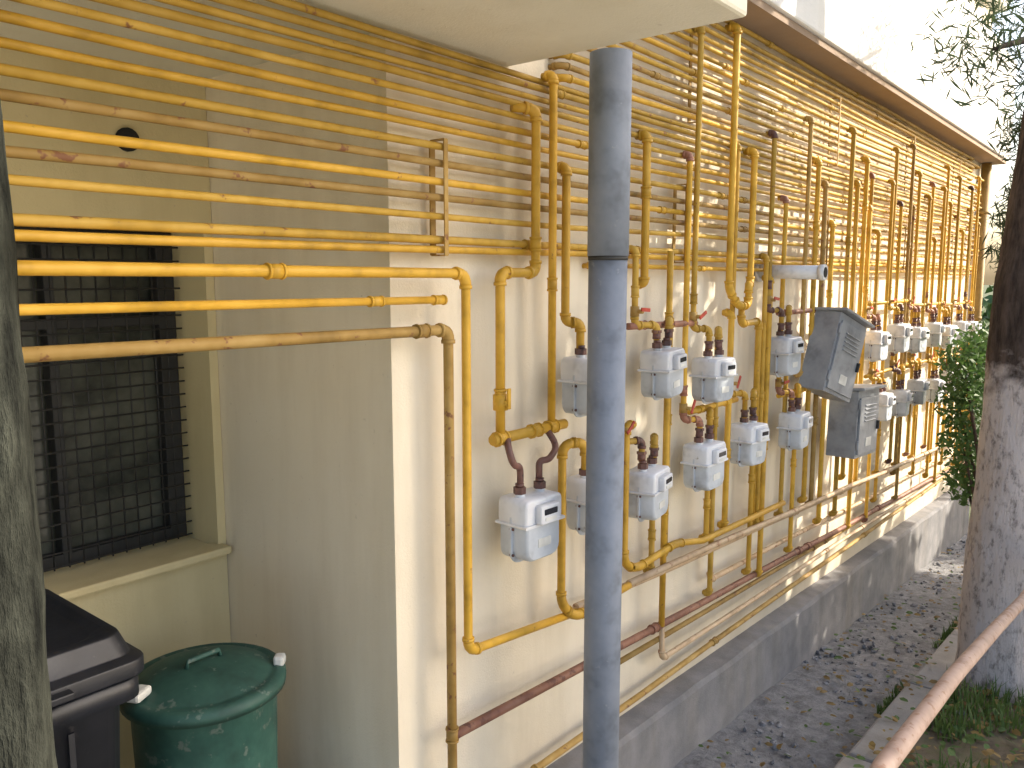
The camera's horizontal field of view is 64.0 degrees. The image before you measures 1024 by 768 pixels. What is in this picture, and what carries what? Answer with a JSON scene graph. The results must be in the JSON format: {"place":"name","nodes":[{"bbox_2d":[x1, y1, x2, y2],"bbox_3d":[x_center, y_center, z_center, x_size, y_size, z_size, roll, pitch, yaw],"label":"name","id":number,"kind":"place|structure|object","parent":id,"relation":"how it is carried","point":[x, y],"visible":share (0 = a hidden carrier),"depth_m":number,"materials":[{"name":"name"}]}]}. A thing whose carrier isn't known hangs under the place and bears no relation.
{"place":"outdoors","nodes":[
{"label":"outdoors","id":0,"kind":"place"},
{"bbox_2d":[45,589,143,767],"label":"wheelie bin","id":1,"kind":"object","parent":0,"point":[95,666],"visible":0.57,"depth_m":1.76,"materials":[{"name":"black plastic"}]},
{"bbox_2d":[120,642,285,767],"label":"green bin","id":2,"kind":"object","parent":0,"point":[212,705],"visible":0.91,"depth_m":2.10,"materials":[{"name":"paint"}]},
{"bbox_2d":[495,477,564,561],"bbox_3d":[0.063,0.410,2.465,0.143,0.240,0.182,7,10,42],"label":"gas meter","id":3,"kind":"object","parent":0,"point":[529,519],"visible":1,"depth_m":2.42,"materials":[{"name":"grey paint"}]},
{"bbox_2d":[673,533,967,767],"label":"gravel path","id":4,"kind":"structure","parent":0,"point":[825,749],"depth_m":4.27,"materials":[{"name":"grey gravel"}]},
{"bbox_2d":[582,47,632,767],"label":"support pole","id":5,"kind":"object","parent":4,"relation":"on","point":[610,105],"visible":1,"depth_m":2.36,"materials":[{"name":"grey metal"}]},
{"bbox_2d":[698,549,963,767],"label":"path leaves","id":6,"kind":"object","parent":4,"relation":"on","point":[871,745],"visible":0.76,"depth_m":4.20,"materials":[{"name":"brown plant"}]},
{"bbox_2d":[933,319,989,505],"bbox_3d":[3.323,0.553,5.941,1.047,2.045,0.464,-6,9,-37],"label":"shrub","id":7,"kind":"object","parent":4,"relation":"on","point":[965,391],"visible":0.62,"depth_m":5.74,"materials":[{"name":"green plant"}]},
{"bbox_2d":[969,285,992,517],"bbox_3d":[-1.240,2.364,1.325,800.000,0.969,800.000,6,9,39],"label":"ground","id":8,"kind":"structure","parent":0,"point":[985,287],"depth_m":73.72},
{"bbox_2d":[0,100,57,767],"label":"tree","id":9,"kind":"object","parent":8,"relation":"on","point":[26,732],"visible":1,"depth_m":1.10,"materials":[{"name":"grey plant"}]},
{"bbox_2d":[0,48,230,767],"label":"recess wall","id":10,"kind":"structure","parent":8,"relation":"on","point":[155,616],"depth_m":2.54,"materials":[{"name":"yellow paint"}]},
{"bbox_2d":[16,244,163,554],"bbox_3d":[-1.864,0.124,2.003,0.020,1.060,2.160,6,9,39],"label":"glass","id":11,"kind":"object","parent":10,"relation":"attached to","point":[73,296],"depth_m":2.64,"materials":[{"name":"black glass"}]},
{"bbox_2d":[43,536,230,599],"bbox_3d":[-1.827,0.664,1.847,0.280,0.027,2.500,6,9,39],"label":"window sill","id":12,"kind":"structure","parent":10,"relation":"on","point":[87,577],"depth_m":2.55,"materials":[{"name":"yellow paint"}]},
{"bbox_2d":[14,226,186,569],"bbox_3d":[-1.831,0.126,1.982,0.052,1.058,2.150,6,9,39],"label":"frame","id":13,"kind":"object","parent":12,"relation":"on","point":[44,327],"visible":0.59,"depth_m":2.65,"materials":[{"name":"metal"}]},
{"bbox_2d":[16,229,192,571],"bbox_3d":[-1.660,0.105,2.073,0.011,1.020,1.770,6,9,39],"label":"security grille","id":14,"kind":"object","parent":12,"relation":"on","point":[59,422],"visible":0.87,"depth_m":2.55,"materials":[{"name":"metal"}]},
{"bbox_2d":[0,0,746,77],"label":"canopy slab","id":15,"kind":"structure","parent":10,"relation":"on","point":[506,33],"depth_m":2.01,"materials":[{"name":"paint"}]},
{"bbox_2d":[205,0,992,767],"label":"front wall","id":16,"kind":"structure","parent":8,"relation":"on","point":[333,466],"depth_m":2.54,"materials":[{"name":"beige paint"}]},
{"bbox_2d":[429,138,448,255],"bbox_3d":[-0.194,-0.494,2.176,0.055,0.304,0.018,6,9,39],"label":"pipe bracket","id":17,"kind":"object","parent":16,"relation":"attached to","point":[432,204],"visible":0.82,"depth_m":2.17,"materials":[{"name":"metal"}]},
{"bbox_2d":[8,174,970,260],"bbox_3d":[0.983,-0.639,3.647,0.092,0.034,10.178,6,9,39],"label":"gas pipe","id":18,"kind":"object","parent":17,"relation":"on","point":[44,182],"visible":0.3,"depth_m":1.79,"materials":[{"name":"yellow metal"}]},
{"bbox_2d":[5,145,978,256],"bbox_3d":[1.103,-0.704,3.791,0.087,0.036,10.564,6,9,39],"label":"gas pipe","id":19,"kind":"object","parent":18,"relation":"on","point":[17,152],"visible":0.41,"depth_m":1.79,"materials":[{"name":"metal"}]},
{"bbox_2d":[0,63,973,241],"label":"gas pipe","id":20,"kind":"object","parent":16,"relation":"attached to","point":[19,72],"visible":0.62,"depth_m":1.76,"materials":[{"name":"yellow metal"}]},
{"bbox_2d":[0,36,979,237],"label":"gas pipe","id":21,"kind":"object","parent":20,"relation":"on","point":[47,51],"visible":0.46,"depth_m":1.77,"materials":[{"name":"yellow metal"}]},
{"bbox_2d":[0,9,974,232],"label":"gas pipe","id":22,"kind":"object","parent":21,"relation":"on","point":[22,20],"visible":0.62,"depth_m":1.78,"materials":[{"name":"yellow metal"}]},
{"bbox_2d":[9,0,973,227],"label":"gas pipe","id":23,"kind":"object","parent":22,"relation":"on","point":[79,11],"visible":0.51,"depth_m":1.81,"materials":[{"name":"yellow metal"}]},
{"bbox_2d":[89,0,974,224],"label":"gas pipe","id":24,"kind":"object","parent":23,"relation":"on","point":[168,14],"visible":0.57,"depth_m":1.91,"materials":[{"name":"yellow metal"}]},
{"bbox_2d":[153,0,978,221],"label":"gas pipe","id":25,"kind":"object","parent":24,"relation":"on","point":[241,19],"visible":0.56,"depth_m":2.05,"materials":[{"name":"yellow metal"}]},
{"bbox_2d":[208,0,980,218],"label":"gas pipe","id":26,"kind":"object","parent":25,"relation":"on","point":[249,6],"visible":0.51,"depth_m":2.14,"materials":[{"name":"yellow metal"}]},
{"bbox_2d":[265,0,968,213],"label":"gas pipe","id":27,"kind":"object","parent":26,"relation":"on","point":[320,13],"visible":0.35,"depth_m":2.25,"materials":[{"name":"yellow metal"}]},
{"bbox_2d":[635,129,652,288],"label":"gas pipe","id":28,"kind":"object","parent":24,"relation":"attached to","point":[645,137],"visible":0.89,"depth_m":2.90,"materials":[{"name":"yellow metal"}]},
{"bbox_2d":[3,120,978,251],"bbox_3d":[1.095,-0.745,3.771,0.093,0.032,10.530,6,9,39],"label":"gas pipe","id":29,"kind":"object","parent":16,"relation":"attached to","point":[15,127],"visible":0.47,"depth_m":1.78,"materials":[{"name":"yellow metal"}]},
{"bbox_2d":[0,88,973,247],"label":"gas pipe","id":30,"kind":"object","parent":29,"relation":"on","point":[14,96],"visible":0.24,"depth_m":1.76,"materials":[{"name":"metal"}]},
{"bbox_2d":[14,229,971,270],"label":"gas pipe","id":31,"kind":"object","parent":16,"relation":"attached to","point":[82,237],"visible":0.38,"depth_m":1.79,"materials":[{"name":"yellow metal"}]},
{"bbox_2d":[13,213,971,267],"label":"gas pipe","id":32,"kind":"object","parent":31,"relation":"on","point":[50,221],"visible":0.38,"depth_m":1.79,"materials":[{"name":"yellow metal"}]},
{"bbox_2d":[541,70,558,421],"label":"gas pipe","id":33,"kind":"object","parent":16,"relation":"attached to","point":[550,78],"visible":0.99,"depth_m":2.50,"materials":[{"name":"yellow metal"}]},
{"bbox_2d":[489,419,567,446],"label":"gas pipe","id":34,"kind":"object","parent":33,"relation":"attached to","point":[530,431],"visible":0.95,"depth_m":2.48,"materials":[{"name":"yellow metal"}]},
{"bbox_2d":[494,101,541,433],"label":"gas pipe","id":35,"kind":"object","parent":34,"relation":"on","point":[531,271],"visible":0.98,"depth_m":2.38,"materials":[{"name":"yellow metal"}]},
{"bbox_2d":[557,74,975,210],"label":"gas pipe","id":36,"kind":"object","parent":16,"relation":"attached to","point":[569,78],"visible":0.64,"depth_m":3.38,"materials":[{"name":"yellow metal"}]},
{"bbox_2d":[548,62,982,209],"bbox_3d":[2.287,-1.331,5.179,0.082,0.029,6.841,6,9,39],"label":"gas pipe","id":37,"kind":"object","parent":36,"relation":"on","point":[566,66],"visible":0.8,"depth_m":3.38,"materials":[{"name":"metal"}]},
{"bbox_2d":[549,53,980,204],"bbox_3d":[2.248,-1.361,5.119,0.092,0.034,6.709,6,9,39],"label":"gas pipe","id":38,"kind":"object","parent":37,"relation":"on","point":[586,61],"visible":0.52,"depth_m":3.51,"materials":[{"name":"yellow metal"}]},
{"bbox_2d":[586,48,976,199],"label":"gas pipe","id":39,"kind":"object","parent":38,"relation":"on","point":[655,75],"visible":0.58,"depth_m":3.68,"materials":[{"name":"metal"}]},
{"bbox_2d":[606,44,981,196],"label":"gas pipe","id":40,"kind":"object","parent":39,"relation":"on","point":[694,80],"visible":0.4,"depth_m":3.69,"materials":[{"name":"yellow metal"}]},
{"bbox_2d":[619,41,975,190],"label":"gas pipe","id":41,"kind":"object","parent":40,"relation":"on","point":[663,59],"visible":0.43,"depth_m":3.65,"materials":[{"name":"yellow metal"}]},
{"bbox_2d":[641,37,977,188],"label":"gas pipe","id":42,"kind":"object","parent":41,"relation":"on","point":[686,56],"visible":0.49,"depth_m":3.78,"materials":[{"name":"yellow metal"}]},
{"bbox_2d":[654,34,972,180],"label":"gas pipe","id":43,"kind":"object","parent":42,"relation":"on","point":[726,66],"visible":0.76,"depth_m":3.90,"materials":[{"name":"yellow metal"}]},
{"bbox_2d":[670,31,984,181],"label":"gas pipe","id":44,"kind":"object","parent":16,"relation":"attached to","point":[744,65],"visible":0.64,"depth_m":4.01,"materials":[{"name":"yellow metal"}]},
{"bbox_2d":[683,28,972,172],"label":"gas pipe","id":45,"kind":"object","parent":44,"relation":"on","point":[756,63],"visible":0.92,"depth_m":4.14,"materials":[{"name":"yellow metal"}]},
{"bbox_2d":[704,25,974,169],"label":"gas pipe","id":46,"kind":"object","parent":45,"relation":"on","point":[767,61],"visible":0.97,"depth_m":4.20,"materials":[{"name":"yellow metal"}]},
{"bbox_2d":[709,23,980,168],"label":"gas pipe","id":47,"kind":"object","parent":46,"relation":"on","point":[719,27],"visible":0.87,"depth_m":4.34,"materials":[{"name":"yellow metal"}]},
{"bbox_2d":[723,20,974,160],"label":"gas pipe","id":48,"kind":"object","parent":47,"relation":"on","point":[769,44],"visible":0.96,"depth_m":4.39,"materials":[{"name":"yellow metal"}]},
{"bbox_2d":[732,0,1006,164],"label":"eave soffit","id":49,"kind":"structure","parent":16,"relation":"attached to","point":[763,19],"depth_m":4.35,"materials":[{"name":"beige paint"}]},
{"bbox_2d":[762,0,1016,160],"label":"parapet","id":50,"kind":"structure","parent":49,"relation":"on","point":[874,36],"depth_m":5.01,"materials":[{"name":"white paint"}]},
{"bbox_2d":[959,163,991,514],"bbox_3d":[4.491,-0.290,7.979,0.104,3.614,0.104,6,9,39],"label":"downpipe","id":51,"kind":"object","parent":16,"relation":"attached to","point":[986,170],"visible":0.41,"depth_m":7.80,"materials":[{"name":"metal"}]},
{"bbox_2d":[546,486,969,767],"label":"wall plinth","id":52,"kind":"structure","parent":8,"relation":"on","point":[676,721],"depth_m":4.29,"materials":[{"name":"concrete"}]},
{"bbox_2d":[22,323,458,767],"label":"gas pipe","id":53,"kind":"object","parent":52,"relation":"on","point":[34,354],"visible":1,"depth_m":2.03,"materials":[{"name":"metal"}]},
{"bbox_2d":[19,295,447,315],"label":"gas pipe","id":54,"kind":"object","parent":53,"relation":"on","point":[103,307],"visible":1,"depth_m":1.66,"materials":[{"name":"yellow metal"}]},
{"bbox_2d":[530,473,949,767],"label":"gas pipe","id":55,"kind":"object","parent":52,"relation":"on","point":[574,741],"visible":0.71,"depth_m":3.75,"materials":[{"name":"metal"}]},
{"bbox_2d":[620,465,954,664],"bbox_3d":[2.438,0.891,5.591,0.030,0.349,6.501,6,9,39],"label":"gas pipe","id":56,"kind":"object","parent":55,"relation":"on","point":[650,643],"visible":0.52,"depth_m":3.78,"materials":[{"name":"metal"}]},
{"bbox_2d":[658,473,948,659],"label":"gas pipe","id":57,"kind":"object","parent":55,"relation":"on","point":[663,654],"visible":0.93,"depth_m":4.11,"materials":[{"name":"metal"}]},
{"bbox_2d":[458,462,963,738],"bbox_3d":[2.134,0.886,5.190,0.044,0.512,7.302,6,9,39],"label":"gas pipe","id":58,"kind":"object","parent":57,"relation":"on","point":[653,628],"visible":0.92,"depth_m":3.25,"materials":[{"name":"metal"}]},
{"bbox_2d":[658,251,673,626],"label":"gas pipe","id":59,"kind":"object","parent":58,"relation":"attached to","point":[666,413],"visible":0.49,"depth_m":3.17,"materials":[{"name":"yellow metal"}]},
{"bbox_2d":[702,326,722,595],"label":"gas pipe","id":60,"kind":"object","parent":58,"relation":"on","point":[708,590],"visible":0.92,"depth_m":3.55,"materials":[{"name":"yellow metal"}]},
{"bbox_2d":[689,348,737,403],"bbox_3d":[0.837,-0.034,3.365,0.143,0.225,0.183,7,10,42],"label":"gas meter","id":61,"kind":"object","parent":60,"relation":"attached to","point":[711,375],"visible":1,"depth_m":3.32,"materials":[{"name":"grey paint"}]},
{"bbox_2d":[704,339,722,348],"bbox_3d":[0.827,-0.163,3.357,0.031,0.032,0.127,6,9,39],"label":"pipe union","id":62,"kind":"object","parent":61,"relation":"on","point":[709,344],"visible":1,"depth_m":3.32,"materials":[{"name":"brown metal"}]},
{"bbox_2d":[690,26,712,349],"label":"gas pipe","id":63,"kind":"object","parent":62,"relation":"on","point":[700,31],"visible":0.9,"depth_m":3.20,"materials":[{"name":"yellow metal"}]},
{"bbox_2d":[741,388,757,574],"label":"gas pipe","id":64,"kind":"object","parent":58,"relation":"on","point":[746,570],"visible":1,"depth_m":3.87,"materials":[{"name":"yellow metal"}]},
{"bbox_2d":[730,414,769,466],"bbox_3d":[1.077,0.255,3.700,0.143,0.233,0.176,7,8,43],"label":"gas meter","id":65,"kind":"object","parent":64,"relation":"attached to","point":[749,439],"visible":0.95,"depth_m":3.65,"materials":[{"name":"grey paint"}]},
{"bbox_2d":[741,407,756,416],"bbox_3d":[1.067,0.126,3.692,0.031,0.032,0.127,6,9,39],"label":"pipe union","id":66,"kind":"object","parent":65,"relation":"on","point":[744,413],"visible":1,"depth_m":3.65,"materials":[{"name":"brown metal"}]},
{"bbox_2d":[730,142,748,417],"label":"gas pipe","id":67,"kind":"object","parent":66,"relation":"on","point":[743,394],"visible":0.46,"depth_m":3.51,"materials":[{"name":"yellow metal"}]},
{"bbox_2d":[724,22,759,309],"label":"gas pipe","id":68,"kind":"object","parent":67,"relation":"attached to","point":[734,28],"visible":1,"depth_m":3.45,"materials":[{"name":"yellow metal"}]},
{"bbox_2d":[752,275,774,577],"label":"gas pipe","id":69,"kind":"object","parent":58,"relation":"on","point":[759,571],"visible":0.58,"depth_m":3.93,"materials":[{"name":"yellow metal"}]},
{"bbox_2d":[622,420,785,571],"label":"gas pipe","id":70,"kind":"object","parent":69,"relation":"attached to","point":[640,565],"visible":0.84,"depth_m":3.07,"materials":[{"name":"yellow metal"}]},
{"bbox_2d":[717,308,735,528],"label":"gas pipe","id":71,"kind":"object","parent":70,"relation":"attached to","point":[729,314],"visible":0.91,"depth_m":3.61,"materials":[{"name":"yellow metal"}]},
{"bbox_2d":[783,383,801,552],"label":"gas pipe","id":72,"kind":"object","parent":58,"relation":"on","point":[793,459],"visible":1,"depth_m":4.30,"materials":[{"name":"yellow metal"}]},
{"bbox_2d":[777,403,812,450],"bbox_3d":[1.438,0.218,4.142,0.143,0.231,0.176,5,9,36],"label":"gas meter","id":73,"kind":"object","parent":72,"relation":"attached to","point":[795,423],"visible":0.99,"depth_m":4.09,"materials":[{"name":"grey paint"}]},
{"bbox_2d":[844,155,870,529],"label":"gas pipe","id":74,"kind":"object","parent":58,"relation":"on","point":[867,162],"visible":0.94,"depth_m":4.91,"materials":[{"name":"yellow metal"}]},
{"bbox_2d":[950,208,973,465],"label":"gas pipe","id":75,"kind":"object","parent":58,"relation":"on","point":[964,310],"visible":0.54,"depth_m":7.31,"materials":[{"name":"yellow metal"}]},
{"bbox_2d":[572,443,944,608],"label":"gas pipe","id":76,"kind":"object","parent":75,"relation":"attached to","point":[579,604],"visible":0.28,"depth_m":3.52,"materials":[{"name":"metal"}]},
{"bbox_2d":[17,260,576,654],"bbox_3d":[-0.981,0.395,1.248,0.035,1.171,3.801,6,9,39],"label":"gas pipe","id":77,"kind":"object","parent":76,"relation":"on","point":[269,271],"visible":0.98,"depth_m":2.01,"materials":[{"name":"yellow metal"}]},
{"bbox_2d":[556,437,631,619],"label":"gas pipe","id":78,"kind":"object","parent":77,"relation":"attached to","point":[565,607],"visible":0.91,"depth_m":2.67,"materials":[{"name":"yellow metal"}]},
{"bbox_2d":[566,468,585,534],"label":"gas meter","id":79,"kind":"object","parent":78,"relation":"attached to","point":[576,494],"visible":0.23,"depth_m":2.68,"materials":[{"name":"grey paint"}]},
{"bbox_2d":[643,433,658,571],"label":"gas pipe","id":80,"kind":"object","parent":76,"relation":"on","point":[652,529],"visible":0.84,"depth_m":3.14,"materials":[{"name":"yellow metal"}]},
{"bbox_2d":[628,455,672,521],"bbox_3d":[0.510,0.385,3.015,0.143,0.226,0.184,4,10,30],"label":"gas meter","id":81,"kind":"object","parent":80,"relation":"attached to","point":[650,482],"visible":0.94,"depth_m":2.95,"materials":[{"name":"grey paint"}]},
{"bbox_2d":[665,316,674,556],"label":"gas pipe","id":82,"kind":"object","parent":76,"relation":"on","point":[669,320],"visible":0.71,"depth_m":3.16,"materials":[{"name":"yellow metal"}]},
{"bbox_2d":[637,337,686,399],"bbox_3d":[0.566,-0.056,3.027,0.143,0.222,0.174,5,11,33],"label":"gas meter","id":83,"kind":"object","parent":82,"relation":"attached to","point":[661,369],"visible":1,"depth_m":2.97,"materials":[{"name":"grey paint"}]},
{"bbox_2d":[698,406,713,537],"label":"gas pipe","id":84,"kind":"object","parent":76,"relation":"on","point":[709,419],"visible":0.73,"depth_m":3.50,"materials":[{"name":"yellow metal"}]},
{"bbox_2d":[680,431,727,491],"bbox_3d":[0.799,0.319,3.364,0.143,0.237,0.180,6,11,41],"label":"gas meter","id":85,"kind":"object","parent":84,"relation":"attached to","point":[703,459],"visible":1,"depth_m":3.31,"materials":[{"name":"grey paint"}]},
{"bbox_2d":[695,424,713,436],"bbox_3d":[0.789,0.190,3.356,0.031,0.032,0.127,6,9,39],"label":"pipe union","id":86,"kind":"object","parent":85,"relation":"on","point":[709,428],"visible":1,"depth_m":3.32,"materials":[{"name":"brown metal"}]},
{"bbox_2d":[679,151,703,428],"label":"gas pipe","id":87,"kind":"object","parent":86,"relation":"on","point":[689,158],"visible":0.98,"depth_m":3.19,"materials":[{"name":"yellow metal"}]},
{"bbox_2d":[773,305,791,515],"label":"gas pipe","id":88,"kind":"object","parent":76,"relation":"on","point":[788,313],"visible":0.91,"depth_m":4.15,"materials":[{"name":"yellow metal"}]},
{"bbox_2d":[770,328,803,376],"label":"gas meter","id":89,"kind":"object","parent":88,"relation":"attached to","point":[787,349],"visible":0.91,"depth_m":3.90,"materials":[{"name":"grey paint"}]},
{"bbox_2d":[626,439,955,585],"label":"gas pipe","id":90,"kind":"object","parent":76,"relation":"attached to","point":[642,577],"visible":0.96,"depth_m":3.89,"materials":[{"name":"yellow metal"}]},
{"bbox_2d":[797,157,822,502],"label":"gas pipe","id":91,"kind":"object","parent":76,"relation":"on","point":[818,164],"visible":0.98,"depth_m":4.29,"materials":[{"name":"yellow metal"}]},
{"bbox_2d":[799,307,874,402],"bbox_3d":[1.730,-0.154,4.387,0.370,0.441,0.190,17,-4,-44],"label":"metal cabinet","id":92,"kind":"object","parent":91,"relation":"attached to","point":[830,366],"visible":0.99,"depth_m":4.29,"materials":[{"name":"grey metal"}]},
{"bbox_2d":[804,179,829,503],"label":"gas pipe","id":93,"kind":"object","parent":76,"relation":"on","point":[825,185],"visible":0.59,"depth_m":4.40,"materials":[{"name":"metal"}]},
{"bbox_2d":[706,447,964,581],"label":"gas pipe","id":94,"kind":"object","parent":52,"relation":"on","point":[727,570],"visible":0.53,"depth_m":4.56,"materials":[{"name":"metal"}]},
{"bbox_2d":[828,126,857,516],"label":"gas pipe","id":95,"kind":"object","parent":94,"relation":"attached to","point":[852,131],"visible":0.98,"depth_m":4.68,"materials":[{"name":"yellow metal"}]},
{"bbox_2d":[826,384,886,458],"bbox_3d":[1.976,0.204,4.724,0.210,0.401,0.370,7,8,42],"label":"metal cabinet","id":96,"kind":"object","parent":95,"relation":"attached to","point":[853,425],"visible":0.96,"depth_m":4.62,"materials":[{"name":"grey metal"}]},
{"bbox_2d":[834,626,957,767],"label":"kerb","id":97,"kind":"structure","parent":8,"relation":"on","point":[876,734],"depth_m":3.93,"materials":[{"name":"concrete"}]},
{"bbox_2d":[869,590,1023,767],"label":"handrail","id":98,"kind":"object","parent":8,"relation":"on","point":[898,747],"visible":1,"depth_m":2.06,"materials":[{"name":"metal"}]},
{"bbox_2d":[899,675,1023,767],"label":"earth bank","id":99,"kind":"structure","parent":8,"relation":"on","point":[1002,750],"depth_m":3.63,"materials":[{"name":"green plant"}]},
{"bbox_2d":[898,683,1023,767],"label":"fallen leaves","id":100,"kind":"object","parent":99,"relation":"on","point":[968,738],"visible":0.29,"depth_m":3.65,"materials":[{"name":"brown plant"}]},
{"bbox_2d":[910,0,1023,703],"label":"tree","id":101,"kind":"object","parent":8,"relation":"on","point":[993,580],"visible":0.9,"depth_m":4.10,"materials":[{"name":"brown plant"}]},
{"bbox_2d":[983,0,1023,284],"label":"sky","id":102,"kind":"structure","parent":0,"point":[999,178],"materials":[{"name":"white"}]},
{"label":"gas pipe","id":103,"kind":"object","parent":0,"visible":0},
{"bbox_2d":[557,345,586,416],"bbox_3d":[0.257,-0.012,2.650,0.143,0.232,0.182,5,9,36],"label":"gas meter","id":104,"kind":"object","parent":103,"relation":"attached to","point":[573,379],"visible":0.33,"depth_m":2.59,"materials":[{"name":"grey paint"}]},
{"bbox_2d":[557,161,585,348],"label":"gas pipe","id":105,"kind":"object","parent":104,"relation":"on","point":[564,170],"visible":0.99,"depth_m":2.56,"materials":[{"name":"yellow metal"}]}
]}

